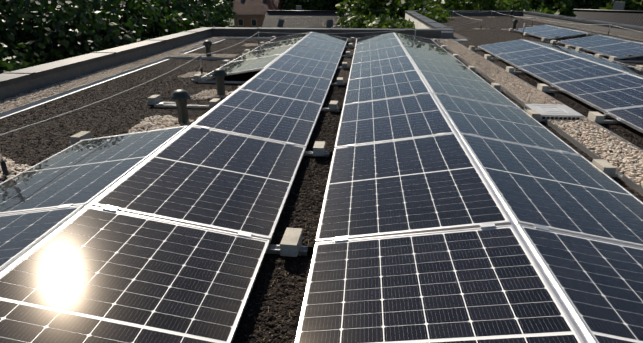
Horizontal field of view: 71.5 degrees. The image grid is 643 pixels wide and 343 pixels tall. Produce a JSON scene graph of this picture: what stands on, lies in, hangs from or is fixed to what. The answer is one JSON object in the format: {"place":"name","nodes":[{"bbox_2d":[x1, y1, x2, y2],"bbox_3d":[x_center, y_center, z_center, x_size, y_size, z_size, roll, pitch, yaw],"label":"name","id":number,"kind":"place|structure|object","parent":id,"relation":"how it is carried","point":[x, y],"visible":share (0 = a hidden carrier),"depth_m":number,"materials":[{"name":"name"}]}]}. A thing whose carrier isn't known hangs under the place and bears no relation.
{"place":"outdoors","nodes":[
{"label":"outdoors","id":0,"kind":"place"},
{"bbox_2d":[0,16,642,342],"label":"roof surface","id":1,"kind":"object","parent":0,"point":[466,35],"visible":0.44,"depth_m":6.03,"materials":[{"name":"brown soil"}]},
{"bbox_2d":[0,10,639,342],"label":"roof furniture","id":2,"kind":"object","parent":1,"relation":"on","point":[179,97],"visible":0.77,"depth_m":5.58,"materials":[{"name":"grey metal"}]},
{"bbox_2d":[0,39,642,342],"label":"substrate crumbs","id":3,"kind":"object","parent":1,"relation":"on","point":[243,327],"visible":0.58,"depth_m":4.73,"materials":[{"name":"brown soil"}]},
{"bbox_2d":[0,17,642,187],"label":"gravel pebbles","id":4,"kind":"object","parent":1,"relation":"on","point":[602,146],"visible":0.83,"depth_m":6.47,"materials":[{"name":"beige gravel"}]},
{"bbox_2d":[0,28,642,342],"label":"panel mounting system","id":5,"kind":"object","parent":1,"relation":"on","point":[291,242],"visible":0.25,"depth_m":4.33,"materials":[{"name":"silver metal"}]},
{"bbox_2d":[0,25,642,342],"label":"solar panels","id":6,"kind":"object","parent":5,"relation":"on","point":[418,240],"visible":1,"depth_m":2.82,"materials":[{"name":"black glass"}]},
{"label":"ground","id":7,"kind":"structure","parent":0,"visible":0},
{"bbox_2d":[0,11,642,100],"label":"building parapets","id":8,"kind":"object","parent":7,"relation":"on","point":[18,82],"visible":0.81,"depth_m":13.41,"materials":[{"name":"concrete"}]},
{"bbox_2d":[232,0,642,27],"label":"houses","id":9,"kind":"structure","parent":7,"relation":"on","point":[261,13],"depth_m":76.58,"materials":[{"name":"brick"}]},
{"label":"tree trunk and branches","id":10,"kind":"object","parent":7,"relation":"on","visible":0},
{"bbox_2d":[0,0,604,73],"bbox_3d":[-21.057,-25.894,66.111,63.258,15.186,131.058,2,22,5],"label":"tree leaves","id":11,"kind":"object","parent":10,"relation":"attached to","point":[48,31],"visible":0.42,"depth_m":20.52,"materials":[{"name":"green plant"}]},
{"bbox_2d":[335,0,642,28],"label":"tree leaves","id":12,"kind":"object","parent":10,"relation":"attached to","point":[383,14],"visible":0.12,"depth_m":34.05,"materials":[{"name":"green plant"}]}
]}

